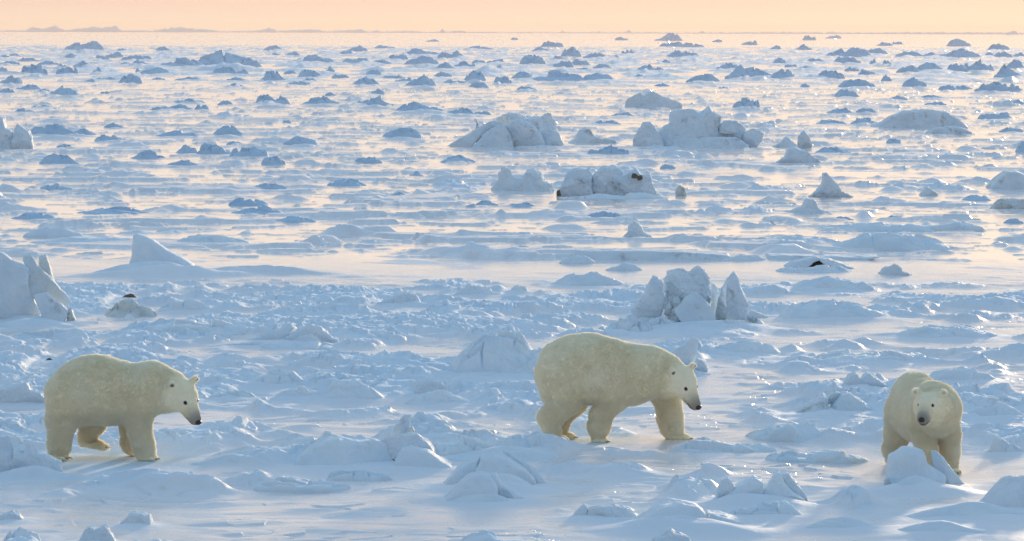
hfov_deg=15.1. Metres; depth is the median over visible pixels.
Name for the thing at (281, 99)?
ice hummock
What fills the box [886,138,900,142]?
ice hummock
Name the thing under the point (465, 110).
ice hummock
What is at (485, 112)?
ice hummock
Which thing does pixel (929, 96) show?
ice hummock
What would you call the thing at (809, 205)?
ice mound
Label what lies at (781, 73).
ice hummock
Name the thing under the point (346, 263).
sea ice
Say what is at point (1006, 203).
ice lump
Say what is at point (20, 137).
distant ice blocks
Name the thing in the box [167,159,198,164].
ice hummock
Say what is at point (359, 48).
ice hummock
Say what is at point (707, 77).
ice hummock
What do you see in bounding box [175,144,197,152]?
ice hummock
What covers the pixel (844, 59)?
ice hummock
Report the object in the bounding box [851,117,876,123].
ice hummock
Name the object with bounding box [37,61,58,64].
ice hummock
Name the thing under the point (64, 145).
ice hummock
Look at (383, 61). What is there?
ice hummock
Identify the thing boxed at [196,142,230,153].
ice hummock
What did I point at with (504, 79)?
ice hummock
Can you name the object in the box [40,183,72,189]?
ice hummock
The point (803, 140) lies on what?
ice chunk
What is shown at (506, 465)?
cracked mound
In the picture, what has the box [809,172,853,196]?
ice fin
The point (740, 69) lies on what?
ice hummock
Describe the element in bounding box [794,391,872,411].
pyramid mound
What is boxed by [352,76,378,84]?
ice hummock
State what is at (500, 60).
ice hummock
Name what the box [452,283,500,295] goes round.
ice mound
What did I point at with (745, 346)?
ice mound
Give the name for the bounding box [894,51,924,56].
ice hummock
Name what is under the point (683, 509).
mound
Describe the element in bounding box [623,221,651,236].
ice spire
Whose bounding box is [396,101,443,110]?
ice hummock
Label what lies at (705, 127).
distant ice heap
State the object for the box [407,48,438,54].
ice hummock
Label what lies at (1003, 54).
ice hummock
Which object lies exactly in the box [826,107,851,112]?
ice hummock
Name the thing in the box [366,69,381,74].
ice hummock
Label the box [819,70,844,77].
ice hummock
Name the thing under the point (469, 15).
sky
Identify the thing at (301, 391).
ice lump
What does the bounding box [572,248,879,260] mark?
long floe
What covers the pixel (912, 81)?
ice hummock
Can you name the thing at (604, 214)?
ice hummock
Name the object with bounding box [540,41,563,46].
ice hummock
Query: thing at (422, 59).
ice hummock
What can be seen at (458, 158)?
ice hummock
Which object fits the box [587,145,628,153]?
ice mound
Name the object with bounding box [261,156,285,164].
ice hummock
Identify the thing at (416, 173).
ice hummock
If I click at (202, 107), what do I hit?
ice hummock
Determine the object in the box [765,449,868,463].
ice rubble
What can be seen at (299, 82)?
ice hummock
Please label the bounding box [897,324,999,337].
ice mound
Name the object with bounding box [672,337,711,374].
upright shard
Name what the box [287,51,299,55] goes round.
ice hummock
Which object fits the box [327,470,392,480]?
ice rubble
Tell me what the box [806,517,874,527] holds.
snow drift
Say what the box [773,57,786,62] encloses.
ice hummock
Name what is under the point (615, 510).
ragged block
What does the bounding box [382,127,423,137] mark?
ice hummock
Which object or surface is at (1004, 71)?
ice hummock
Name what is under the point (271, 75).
ice hummock
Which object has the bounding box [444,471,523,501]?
split dome
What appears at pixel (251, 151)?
ice hummock
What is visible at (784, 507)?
rubble heap
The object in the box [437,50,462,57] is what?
ice hummock
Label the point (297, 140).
ice hummock
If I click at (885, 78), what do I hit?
ice hummock
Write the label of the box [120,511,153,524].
ice chunk
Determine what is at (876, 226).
snow drift
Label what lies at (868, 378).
twin peak
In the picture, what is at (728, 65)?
ice hummock
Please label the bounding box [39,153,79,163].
ice hummock
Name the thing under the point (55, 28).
pressure ridge
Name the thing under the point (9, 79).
ice hummock
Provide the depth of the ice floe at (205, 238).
95.46 m
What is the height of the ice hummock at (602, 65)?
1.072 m
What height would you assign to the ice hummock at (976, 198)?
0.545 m
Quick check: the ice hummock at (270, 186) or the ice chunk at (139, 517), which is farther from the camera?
the ice hummock at (270, 186)
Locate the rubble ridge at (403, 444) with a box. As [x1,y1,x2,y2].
[280,414,558,467]
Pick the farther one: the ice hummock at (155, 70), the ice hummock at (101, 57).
the ice hummock at (101, 57)
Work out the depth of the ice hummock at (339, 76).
424.01 m
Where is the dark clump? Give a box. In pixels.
[123,293,136,297]
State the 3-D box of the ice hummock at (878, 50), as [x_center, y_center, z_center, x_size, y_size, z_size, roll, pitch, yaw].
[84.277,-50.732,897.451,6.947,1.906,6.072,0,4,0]
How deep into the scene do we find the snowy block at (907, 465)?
44.77 m
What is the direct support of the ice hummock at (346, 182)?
on the sea ice
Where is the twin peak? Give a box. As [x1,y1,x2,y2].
[843,371,887,386]
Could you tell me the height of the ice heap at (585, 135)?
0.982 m
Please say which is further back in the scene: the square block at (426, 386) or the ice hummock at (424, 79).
the ice hummock at (424, 79)
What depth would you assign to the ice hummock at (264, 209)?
111.42 m
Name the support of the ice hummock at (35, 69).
on the sea ice
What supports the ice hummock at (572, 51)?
on the sea ice
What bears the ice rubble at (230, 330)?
on the sea ice
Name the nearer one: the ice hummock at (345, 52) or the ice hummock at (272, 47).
the ice hummock at (345, 52)
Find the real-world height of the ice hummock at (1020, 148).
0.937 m
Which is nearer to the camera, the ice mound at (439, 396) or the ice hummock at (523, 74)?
the ice mound at (439, 396)
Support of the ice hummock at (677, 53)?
on the sea ice
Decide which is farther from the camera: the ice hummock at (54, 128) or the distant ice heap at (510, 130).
the ice hummock at (54, 128)
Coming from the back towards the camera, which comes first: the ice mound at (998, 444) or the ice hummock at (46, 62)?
the ice hummock at (46, 62)
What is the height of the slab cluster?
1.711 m
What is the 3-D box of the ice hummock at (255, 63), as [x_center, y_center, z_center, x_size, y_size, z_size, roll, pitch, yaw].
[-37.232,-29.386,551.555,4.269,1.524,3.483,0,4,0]
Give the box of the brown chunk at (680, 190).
[675,185,686,195]
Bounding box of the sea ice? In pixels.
[0,29,1023,540]
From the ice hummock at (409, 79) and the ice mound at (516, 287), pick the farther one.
the ice hummock at (409, 79)
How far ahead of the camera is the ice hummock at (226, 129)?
192.92 m
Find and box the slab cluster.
[0,251,81,327]
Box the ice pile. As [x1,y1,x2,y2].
[598,266,798,331]
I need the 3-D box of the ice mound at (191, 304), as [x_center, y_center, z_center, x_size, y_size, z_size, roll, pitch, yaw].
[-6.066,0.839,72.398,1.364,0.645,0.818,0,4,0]
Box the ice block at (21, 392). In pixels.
[0,381,43,402]
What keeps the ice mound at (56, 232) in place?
on the sea ice
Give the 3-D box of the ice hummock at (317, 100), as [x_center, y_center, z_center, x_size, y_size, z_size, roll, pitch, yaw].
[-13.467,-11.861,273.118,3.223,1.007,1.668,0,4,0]
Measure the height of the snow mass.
1.086 m
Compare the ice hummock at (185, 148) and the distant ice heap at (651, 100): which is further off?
the distant ice heap at (651, 100)
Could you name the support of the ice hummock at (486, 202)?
on the sea ice
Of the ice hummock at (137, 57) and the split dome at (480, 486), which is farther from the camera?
the ice hummock at (137, 57)
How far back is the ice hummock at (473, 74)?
408.19 m
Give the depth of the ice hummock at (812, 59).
638.50 m
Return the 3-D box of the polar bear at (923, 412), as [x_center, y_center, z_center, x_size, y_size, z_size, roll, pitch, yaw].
[5.003,1.860,46.723,0.723,1.147,1.995,0,4,-9]
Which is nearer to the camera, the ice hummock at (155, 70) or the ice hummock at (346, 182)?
the ice hummock at (346, 182)
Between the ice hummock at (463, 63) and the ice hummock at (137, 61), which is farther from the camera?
the ice hummock at (137, 61)
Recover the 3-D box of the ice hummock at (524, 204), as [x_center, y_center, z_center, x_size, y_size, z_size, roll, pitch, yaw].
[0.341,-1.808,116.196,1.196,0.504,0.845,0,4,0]
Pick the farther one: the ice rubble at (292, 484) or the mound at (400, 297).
the mound at (400, 297)
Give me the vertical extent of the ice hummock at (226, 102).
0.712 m
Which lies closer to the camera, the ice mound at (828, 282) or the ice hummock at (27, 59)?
the ice mound at (828, 282)
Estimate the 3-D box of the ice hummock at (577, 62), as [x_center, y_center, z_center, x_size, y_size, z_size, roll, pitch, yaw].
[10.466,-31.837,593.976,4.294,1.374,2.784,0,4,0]
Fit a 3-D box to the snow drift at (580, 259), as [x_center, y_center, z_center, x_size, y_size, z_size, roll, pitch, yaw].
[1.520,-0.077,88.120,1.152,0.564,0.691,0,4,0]
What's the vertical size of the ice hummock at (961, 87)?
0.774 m
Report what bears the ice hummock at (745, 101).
on the sea ice
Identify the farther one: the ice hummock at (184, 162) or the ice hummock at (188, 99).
the ice hummock at (188, 99)
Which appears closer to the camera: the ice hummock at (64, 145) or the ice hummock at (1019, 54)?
the ice hummock at (64, 145)
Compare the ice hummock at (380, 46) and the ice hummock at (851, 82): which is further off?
the ice hummock at (380, 46)
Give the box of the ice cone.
[919,186,937,195]
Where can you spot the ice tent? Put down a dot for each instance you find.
(820, 264)
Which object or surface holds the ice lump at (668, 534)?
on the sea ice
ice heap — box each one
[448,113,563,146]
[491,167,554,190]
[568,128,615,143]
[625,91,682,108]
[633,106,763,148]
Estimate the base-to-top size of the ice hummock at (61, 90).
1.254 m
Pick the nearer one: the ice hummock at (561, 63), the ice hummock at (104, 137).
the ice hummock at (104, 137)
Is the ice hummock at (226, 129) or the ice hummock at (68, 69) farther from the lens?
the ice hummock at (68, 69)
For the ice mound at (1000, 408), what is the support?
on the sea ice
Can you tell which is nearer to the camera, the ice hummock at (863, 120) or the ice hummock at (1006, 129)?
the ice hummock at (1006, 129)
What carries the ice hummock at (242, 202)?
on the sea ice
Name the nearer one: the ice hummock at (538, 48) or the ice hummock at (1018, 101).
the ice hummock at (1018, 101)
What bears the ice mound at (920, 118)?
on the sea ice
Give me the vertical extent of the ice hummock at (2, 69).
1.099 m
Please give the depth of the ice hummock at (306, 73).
427.66 m
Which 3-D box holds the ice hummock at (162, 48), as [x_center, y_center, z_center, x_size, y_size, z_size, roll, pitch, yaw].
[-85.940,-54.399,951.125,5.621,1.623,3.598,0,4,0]
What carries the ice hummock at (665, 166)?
on the sea ice
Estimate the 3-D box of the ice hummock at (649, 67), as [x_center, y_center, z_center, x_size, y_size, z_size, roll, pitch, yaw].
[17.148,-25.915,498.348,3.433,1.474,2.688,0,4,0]
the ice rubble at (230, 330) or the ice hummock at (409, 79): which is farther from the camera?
the ice hummock at (409, 79)
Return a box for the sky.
[0,0,1023,31]
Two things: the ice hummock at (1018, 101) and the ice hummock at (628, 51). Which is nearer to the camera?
the ice hummock at (1018, 101)
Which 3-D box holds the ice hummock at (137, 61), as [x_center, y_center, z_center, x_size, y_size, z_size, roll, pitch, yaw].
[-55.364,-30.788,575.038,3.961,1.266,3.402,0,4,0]
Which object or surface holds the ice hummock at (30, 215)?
on the sea ice
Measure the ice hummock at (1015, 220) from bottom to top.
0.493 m
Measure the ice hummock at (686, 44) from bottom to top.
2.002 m
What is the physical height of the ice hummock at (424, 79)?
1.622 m
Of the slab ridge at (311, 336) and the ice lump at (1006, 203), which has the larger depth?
the ice lump at (1006, 203)
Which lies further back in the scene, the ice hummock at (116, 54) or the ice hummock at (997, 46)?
the ice hummock at (997, 46)
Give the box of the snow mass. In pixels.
[451,330,542,373]
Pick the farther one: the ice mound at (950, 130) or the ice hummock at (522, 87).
the ice hummock at (522, 87)
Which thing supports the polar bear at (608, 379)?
on the sea ice
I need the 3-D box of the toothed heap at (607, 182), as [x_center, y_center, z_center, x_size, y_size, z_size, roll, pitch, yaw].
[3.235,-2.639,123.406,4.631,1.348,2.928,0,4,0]
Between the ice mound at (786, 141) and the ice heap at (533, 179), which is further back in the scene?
the ice mound at (786, 141)
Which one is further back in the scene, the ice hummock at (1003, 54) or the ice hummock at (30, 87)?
the ice hummock at (1003, 54)
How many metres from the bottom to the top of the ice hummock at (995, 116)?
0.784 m
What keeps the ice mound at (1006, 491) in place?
on the sea ice
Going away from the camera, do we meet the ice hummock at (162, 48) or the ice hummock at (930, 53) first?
the ice hummock at (930, 53)
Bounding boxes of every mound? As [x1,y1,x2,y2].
[23,226,82,237]
[104,298,156,317]
[158,298,211,310]
[209,390,256,397]
[255,368,304,383]
[312,380,384,398]
[377,293,420,303]
[404,389,471,404]
[443,450,544,484]
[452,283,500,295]
[511,285,527,290]
[551,271,623,285]
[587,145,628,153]
[633,499,748,524]
[712,469,807,501]
[715,340,780,352]
[771,136,796,146]
[776,147,820,162]
[778,299,883,317]
[785,198,829,212]
[792,276,874,289]
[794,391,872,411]
[812,349,915,360]
[870,109,967,128]
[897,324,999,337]
[925,126,974,134]
[929,220,985,230]
[929,366,994,379]
[967,401,1023,415]
[979,475,1023,506]
[981,435,1023,451]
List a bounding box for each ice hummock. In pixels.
[0,61,20,64]
[0,67,7,71]
[0,75,23,83]
[0,88,14,92]
[12,212,55,218]
[16,84,40,89]
[16,108,34,111]
[17,57,38,60]
[21,64,47,73]
[31,123,75,134]
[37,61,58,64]
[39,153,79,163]
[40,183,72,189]
[49,85,78,94]
[56,66,78,73]
[56,144,70,147]
[64,53,76,57]
[65,41,103,49]
[73,61,89,66]
[74,128,96,134]
[78,206,147,213]
[94,134,125,140]
[95,55,109,58]
[97,77,115,79]
[104,122,122,127]
[106,52,123,57]
[118,74,141,82]
[121,55,151,59]
[131,150,165,158]
[133,59,147,63]
[140,67,169,73]
[151,77,165,79]
[156,46,169,50]
[156,130,199,136]
[160,57,204,65]
[161,104,192,108]
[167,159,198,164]
[174,98,203,102]
[175,76,198,79]
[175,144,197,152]
[195,105,208,108]
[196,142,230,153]
[197,50,253,64]
[213,67,235,72]
[213,125,242,134]
[217,100,232,104]
[227,77,244,80]
[228,198,267,205]
[229,146,268,156]
[232,205,282,213]
[233,69,248,73]
[240,59,261,66]
[255,183,287,188]
[256,94,291,104]
[260,70,284,80]
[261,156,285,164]
[263,45,281,49]
[275,216,316,222]
[283,70,295,73]
[283,136,319,144]
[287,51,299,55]
[287,81,309,84]
[298,69,320,76]
[302,96,339,103]
[303,54,336,62]
[327,178,365,185]
[331,74,349,77]
[340,51,351,53]
[342,58,368,62]
[347,45,367,51]
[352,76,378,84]
[355,157,382,162]
[357,94,392,105]
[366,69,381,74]
[371,89,384,93]
[375,45,394,47]
[375,59,391,63]
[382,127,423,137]
[384,75,404,77]
[388,54,407,59]
[395,77,411,80]
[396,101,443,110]
[404,55,438,63]
[404,74,435,85]
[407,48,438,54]
[409,171,422,175]
[434,72,451,75]
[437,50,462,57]
[437,62,453,67]
[441,155,475,162]
[443,79,465,82]
[447,107,472,113]
[454,61,475,65]
[463,46,492,48]
[464,70,485,79]
[468,82,488,87]
[473,111,491,114]
[475,200,497,205]
[486,59,503,62]
[494,76,511,82]
[508,202,533,206]
[512,71,532,77]
[517,86,533,89]
[519,54,546,63]
[532,47,549,50]
[532,70,585,80]
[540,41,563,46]
[553,60,573,66]
[561,46,581,56]
[571,59,589,64]
[582,52,618,57]
[583,73,615,79]
[588,211,622,217]
[593,64,611,67]
[595,120,620,123]
[611,112,632,115]
[621,49,633,53]
[638,64,653,69]
[654,32,682,40]
[659,41,681,46]
[660,164,675,168]
[667,50,699,56]
[679,42,703,46]
[686,74,719,81]
[716,62,737,68]
[724,74,748,78]
[728,64,771,76]
[733,97,759,107]
[741,40,757,44]
[770,69,794,77]
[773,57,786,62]
[794,44,812,49]
[802,35,815,39]
[807,58,823,61]
[814,147,850,152]
[816,120,846,123]
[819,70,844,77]
[825,47,870,56]
[826,35,840,37]
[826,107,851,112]
[834,56,860,62]
[835,89,859,96]
[836,216,853,219]
[838,79,875,86]
[844,67,858,70]
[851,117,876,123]
[856,108,876,112]
[858,69,875,74]
[868,48,887,53]
[876,42,892,45]
[881,75,891,80]
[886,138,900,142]
[891,95,907,99]
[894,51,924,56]
[896,65,919,72]
[902,77,926,86]
[917,62,941,69]
[922,95,941,97]
[924,52,944,55]
[924,101,946,104]
[938,85,955,89]
[944,48,979,56]
[946,38,970,45]
[947,63,968,71]
[955,85,972,88]
[962,195,990,200]
[964,59,994,70]
[974,82,1015,90]
[977,112,1010,118]
[987,43,1009,49]
[994,51,1011,56]
[994,64,1020,76]
[999,127,1023,131]
[1003,218,1023,222]
[1005,31,1018,34]
[1006,59,1023,67]
[1012,100,1023,103]
[1013,52,1023,56]
[1015,141,1023,151]
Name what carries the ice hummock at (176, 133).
on the sea ice
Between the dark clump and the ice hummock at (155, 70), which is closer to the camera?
the dark clump
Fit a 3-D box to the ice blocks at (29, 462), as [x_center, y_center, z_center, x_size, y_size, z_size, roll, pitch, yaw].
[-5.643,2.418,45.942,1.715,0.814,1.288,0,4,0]
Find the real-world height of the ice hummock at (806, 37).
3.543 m
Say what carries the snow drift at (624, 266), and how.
on the sea ice
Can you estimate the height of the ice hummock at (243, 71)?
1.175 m
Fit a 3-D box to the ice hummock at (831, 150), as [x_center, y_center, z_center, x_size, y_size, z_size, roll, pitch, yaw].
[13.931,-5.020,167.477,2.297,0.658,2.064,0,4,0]
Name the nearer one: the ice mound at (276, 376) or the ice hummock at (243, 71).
the ice mound at (276, 376)
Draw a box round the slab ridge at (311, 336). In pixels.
[208,322,338,349]
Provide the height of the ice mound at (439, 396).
0.585 m
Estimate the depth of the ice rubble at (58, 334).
65.84 m
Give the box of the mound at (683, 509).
[633,499,748,524]
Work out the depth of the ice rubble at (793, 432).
49.82 m
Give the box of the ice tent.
[776,255,854,272]
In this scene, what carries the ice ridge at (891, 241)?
on the sea ice
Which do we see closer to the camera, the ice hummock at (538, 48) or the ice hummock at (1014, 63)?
the ice hummock at (1014, 63)
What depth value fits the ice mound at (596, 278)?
80.49 m
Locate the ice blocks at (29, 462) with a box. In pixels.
[0,436,92,480]
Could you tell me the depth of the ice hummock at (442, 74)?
438.89 m
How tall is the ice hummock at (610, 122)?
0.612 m
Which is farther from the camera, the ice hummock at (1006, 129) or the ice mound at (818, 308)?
the ice hummock at (1006, 129)
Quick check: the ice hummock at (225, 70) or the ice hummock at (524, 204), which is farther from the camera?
the ice hummock at (225, 70)
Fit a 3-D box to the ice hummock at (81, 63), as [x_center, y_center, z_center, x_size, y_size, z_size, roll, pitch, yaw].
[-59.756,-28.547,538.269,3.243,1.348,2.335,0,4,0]
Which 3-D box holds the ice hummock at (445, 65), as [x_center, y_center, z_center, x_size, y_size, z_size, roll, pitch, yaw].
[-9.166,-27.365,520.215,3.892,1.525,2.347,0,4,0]
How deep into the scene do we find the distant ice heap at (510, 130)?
175.87 m
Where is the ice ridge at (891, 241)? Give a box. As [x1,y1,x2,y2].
[832,231,949,251]
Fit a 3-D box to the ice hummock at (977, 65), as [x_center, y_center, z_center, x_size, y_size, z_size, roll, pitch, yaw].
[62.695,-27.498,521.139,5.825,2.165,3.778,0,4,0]
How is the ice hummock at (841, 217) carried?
on the sea ice
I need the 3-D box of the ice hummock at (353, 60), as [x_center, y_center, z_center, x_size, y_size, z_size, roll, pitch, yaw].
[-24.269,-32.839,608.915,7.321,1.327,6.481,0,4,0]
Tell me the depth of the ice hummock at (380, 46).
1095.61 m
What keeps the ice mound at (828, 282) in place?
on the sea ice
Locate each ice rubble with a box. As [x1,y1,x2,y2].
[12,328,98,340]
[137,318,247,337]
[253,476,350,492]
[289,362,367,375]
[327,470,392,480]
[669,437,776,452]
[745,422,851,441]
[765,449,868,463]
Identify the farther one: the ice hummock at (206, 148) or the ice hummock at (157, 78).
the ice hummock at (157, 78)
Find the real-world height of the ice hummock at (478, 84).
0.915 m
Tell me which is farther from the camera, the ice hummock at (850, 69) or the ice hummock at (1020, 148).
the ice hummock at (850, 69)
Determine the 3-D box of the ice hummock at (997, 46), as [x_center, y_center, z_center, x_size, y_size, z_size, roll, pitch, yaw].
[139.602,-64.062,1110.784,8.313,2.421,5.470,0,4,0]
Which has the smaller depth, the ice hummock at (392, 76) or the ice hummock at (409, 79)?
the ice hummock at (409, 79)
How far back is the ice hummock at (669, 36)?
1998.17 m
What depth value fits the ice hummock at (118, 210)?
111.51 m
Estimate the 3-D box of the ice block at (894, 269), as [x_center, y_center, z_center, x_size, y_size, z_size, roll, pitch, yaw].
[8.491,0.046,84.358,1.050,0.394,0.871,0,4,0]
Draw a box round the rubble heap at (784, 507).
[730,500,801,514]
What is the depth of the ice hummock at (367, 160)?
154.04 m
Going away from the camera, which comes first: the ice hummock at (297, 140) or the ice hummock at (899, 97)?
the ice hummock at (297, 140)
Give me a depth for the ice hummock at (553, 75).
403.21 m
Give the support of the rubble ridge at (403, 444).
on the sea ice
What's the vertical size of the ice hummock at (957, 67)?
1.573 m
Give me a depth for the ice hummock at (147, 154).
158.78 m
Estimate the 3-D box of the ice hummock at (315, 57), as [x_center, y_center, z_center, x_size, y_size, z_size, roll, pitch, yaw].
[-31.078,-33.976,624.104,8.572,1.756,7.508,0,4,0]
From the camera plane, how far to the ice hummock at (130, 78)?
380.69 m
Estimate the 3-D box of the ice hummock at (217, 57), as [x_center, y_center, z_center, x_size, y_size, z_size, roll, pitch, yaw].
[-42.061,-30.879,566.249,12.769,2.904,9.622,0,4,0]
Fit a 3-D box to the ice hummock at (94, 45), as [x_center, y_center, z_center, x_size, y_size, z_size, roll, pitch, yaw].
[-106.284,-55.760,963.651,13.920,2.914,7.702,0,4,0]
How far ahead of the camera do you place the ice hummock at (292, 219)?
106.68 m
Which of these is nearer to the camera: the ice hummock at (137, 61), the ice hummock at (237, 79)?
the ice hummock at (237, 79)
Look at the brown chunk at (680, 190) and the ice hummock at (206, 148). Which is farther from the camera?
the ice hummock at (206, 148)
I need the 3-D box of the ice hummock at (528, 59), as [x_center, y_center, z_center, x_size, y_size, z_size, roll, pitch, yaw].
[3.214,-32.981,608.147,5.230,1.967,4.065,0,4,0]
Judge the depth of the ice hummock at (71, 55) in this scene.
704.94 m
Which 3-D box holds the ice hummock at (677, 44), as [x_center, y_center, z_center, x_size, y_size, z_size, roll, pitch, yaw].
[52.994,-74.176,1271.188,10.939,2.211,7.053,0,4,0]
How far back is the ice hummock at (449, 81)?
383.39 m
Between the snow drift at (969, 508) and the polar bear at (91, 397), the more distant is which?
the polar bear at (91, 397)
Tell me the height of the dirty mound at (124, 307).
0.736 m
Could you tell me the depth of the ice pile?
69.22 m
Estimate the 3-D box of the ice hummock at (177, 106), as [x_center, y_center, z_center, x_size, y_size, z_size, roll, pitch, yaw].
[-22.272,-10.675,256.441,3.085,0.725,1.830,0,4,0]
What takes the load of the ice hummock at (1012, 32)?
on the sea ice
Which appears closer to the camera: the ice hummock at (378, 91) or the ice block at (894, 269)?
the ice block at (894, 269)
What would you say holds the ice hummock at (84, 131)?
on the sea ice
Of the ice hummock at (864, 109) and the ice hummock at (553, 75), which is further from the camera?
the ice hummock at (553, 75)
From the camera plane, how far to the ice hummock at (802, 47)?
1079.84 m
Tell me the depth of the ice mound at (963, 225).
102.70 m
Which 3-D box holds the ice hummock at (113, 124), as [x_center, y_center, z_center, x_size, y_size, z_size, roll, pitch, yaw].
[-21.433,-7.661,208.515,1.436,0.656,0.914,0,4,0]
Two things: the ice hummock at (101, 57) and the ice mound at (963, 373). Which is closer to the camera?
the ice mound at (963, 373)
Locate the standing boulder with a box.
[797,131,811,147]
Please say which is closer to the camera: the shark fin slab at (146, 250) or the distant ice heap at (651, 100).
the shark fin slab at (146, 250)
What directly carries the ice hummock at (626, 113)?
on the sea ice
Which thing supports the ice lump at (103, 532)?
on the sea ice
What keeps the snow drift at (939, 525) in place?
on the sea ice
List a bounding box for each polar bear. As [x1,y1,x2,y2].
[43,354,201,460]
[533,332,701,442]
[880,371,962,473]
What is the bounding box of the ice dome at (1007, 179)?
[986,170,1023,188]
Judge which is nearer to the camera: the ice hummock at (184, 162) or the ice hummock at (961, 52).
the ice hummock at (184, 162)
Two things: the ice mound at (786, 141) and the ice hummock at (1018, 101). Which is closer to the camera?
the ice mound at (786, 141)
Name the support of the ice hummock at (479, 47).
on the sea ice
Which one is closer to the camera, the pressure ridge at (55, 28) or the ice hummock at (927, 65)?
the ice hummock at (927, 65)
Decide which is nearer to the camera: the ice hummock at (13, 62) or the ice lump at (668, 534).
the ice lump at (668, 534)
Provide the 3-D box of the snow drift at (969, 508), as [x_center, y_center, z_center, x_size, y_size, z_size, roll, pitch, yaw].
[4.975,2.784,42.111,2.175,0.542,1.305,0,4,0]
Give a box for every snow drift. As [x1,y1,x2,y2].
[559,255,595,263]
[606,262,642,270]
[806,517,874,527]
[816,222,934,231]
[897,520,987,532]
[900,501,1023,516]
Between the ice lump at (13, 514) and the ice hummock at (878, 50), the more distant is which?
the ice hummock at (878, 50)
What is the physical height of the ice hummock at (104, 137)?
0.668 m
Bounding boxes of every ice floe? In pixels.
[30,236,132,243]
[178,234,249,242]
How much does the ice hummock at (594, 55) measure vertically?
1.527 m
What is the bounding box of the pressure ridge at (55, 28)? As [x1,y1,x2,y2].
[0,25,1023,33]
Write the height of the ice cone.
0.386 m
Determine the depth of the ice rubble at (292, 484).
44.92 m
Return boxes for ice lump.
[0,510,23,519]
[79,524,116,540]
[275,386,312,395]
[652,528,692,540]
[989,198,1023,208]
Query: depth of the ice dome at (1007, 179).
130.09 m
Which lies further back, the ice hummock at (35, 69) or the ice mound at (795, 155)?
the ice hummock at (35, 69)
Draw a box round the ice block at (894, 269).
[878,264,911,274]
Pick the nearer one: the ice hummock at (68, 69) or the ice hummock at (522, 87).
the ice hummock at (522, 87)
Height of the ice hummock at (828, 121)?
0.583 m
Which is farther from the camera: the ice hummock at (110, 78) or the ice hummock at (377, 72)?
the ice hummock at (377, 72)
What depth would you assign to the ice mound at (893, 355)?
61.98 m
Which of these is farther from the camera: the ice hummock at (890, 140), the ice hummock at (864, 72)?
the ice hummock at (864, 72)
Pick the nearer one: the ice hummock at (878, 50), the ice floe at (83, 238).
the ice floe at (83, 238)
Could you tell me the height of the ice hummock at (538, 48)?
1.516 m
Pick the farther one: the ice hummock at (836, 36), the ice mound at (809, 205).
the ice hummock at (836, 36)
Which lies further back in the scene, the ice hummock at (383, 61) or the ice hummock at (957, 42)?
the ice hummock at (957, 42)
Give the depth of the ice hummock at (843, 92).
312.48 m
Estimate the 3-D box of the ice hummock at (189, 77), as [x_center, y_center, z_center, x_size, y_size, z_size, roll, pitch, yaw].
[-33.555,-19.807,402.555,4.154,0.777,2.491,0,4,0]
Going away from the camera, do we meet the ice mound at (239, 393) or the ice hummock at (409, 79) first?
the ice mound at (239, 393)
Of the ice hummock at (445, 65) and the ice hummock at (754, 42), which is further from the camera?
the ice hummock at (754, 42)
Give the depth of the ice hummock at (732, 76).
421.37 m
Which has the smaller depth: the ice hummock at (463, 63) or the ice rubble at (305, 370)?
the ice rubble at (305, 370)
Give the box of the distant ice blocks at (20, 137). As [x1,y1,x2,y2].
[0,116,33,148]
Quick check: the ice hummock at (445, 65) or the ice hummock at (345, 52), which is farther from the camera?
the ice hummock at (345, 52)
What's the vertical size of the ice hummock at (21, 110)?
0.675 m
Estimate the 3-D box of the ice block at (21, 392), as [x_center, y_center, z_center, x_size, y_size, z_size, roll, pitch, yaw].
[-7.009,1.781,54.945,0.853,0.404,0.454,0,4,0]
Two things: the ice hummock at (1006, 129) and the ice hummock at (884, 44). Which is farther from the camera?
the ice hummock at (884, 44)
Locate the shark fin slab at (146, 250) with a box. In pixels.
[91,233,251,272]
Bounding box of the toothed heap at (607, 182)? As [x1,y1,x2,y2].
[556,165,665,198]
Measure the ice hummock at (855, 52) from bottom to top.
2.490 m
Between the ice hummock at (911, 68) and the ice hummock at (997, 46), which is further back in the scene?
the ice hummock at (997, 46)
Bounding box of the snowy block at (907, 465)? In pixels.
[884,446,963,485]
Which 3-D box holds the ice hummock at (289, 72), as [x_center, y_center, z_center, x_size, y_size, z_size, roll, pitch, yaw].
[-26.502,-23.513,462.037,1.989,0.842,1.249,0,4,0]
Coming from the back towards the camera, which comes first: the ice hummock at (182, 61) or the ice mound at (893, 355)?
the ice hummock at (182, 61)
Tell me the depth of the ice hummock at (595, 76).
403.62 m
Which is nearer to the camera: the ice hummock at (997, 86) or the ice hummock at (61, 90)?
the ice hummock at (61, 90)
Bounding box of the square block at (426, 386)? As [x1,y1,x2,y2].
[414,380,447,393]
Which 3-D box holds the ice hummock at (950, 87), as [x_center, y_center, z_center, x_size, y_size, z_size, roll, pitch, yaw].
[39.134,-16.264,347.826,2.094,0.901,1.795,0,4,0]
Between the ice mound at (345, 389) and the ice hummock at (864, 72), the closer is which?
the ice mound at (345, 389)
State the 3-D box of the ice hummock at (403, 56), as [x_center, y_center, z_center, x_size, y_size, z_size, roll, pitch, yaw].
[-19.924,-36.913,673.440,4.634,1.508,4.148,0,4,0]
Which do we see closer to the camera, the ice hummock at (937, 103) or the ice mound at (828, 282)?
the ice mound at (828, 282)
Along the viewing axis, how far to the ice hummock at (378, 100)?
270.12 m
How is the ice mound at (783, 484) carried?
on the sea ice
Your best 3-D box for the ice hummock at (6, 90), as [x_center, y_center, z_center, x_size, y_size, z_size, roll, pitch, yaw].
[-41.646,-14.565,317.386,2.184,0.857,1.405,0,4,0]
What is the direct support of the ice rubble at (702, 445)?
on the sea ice
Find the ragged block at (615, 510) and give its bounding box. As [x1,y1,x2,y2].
[573,503,637,516]

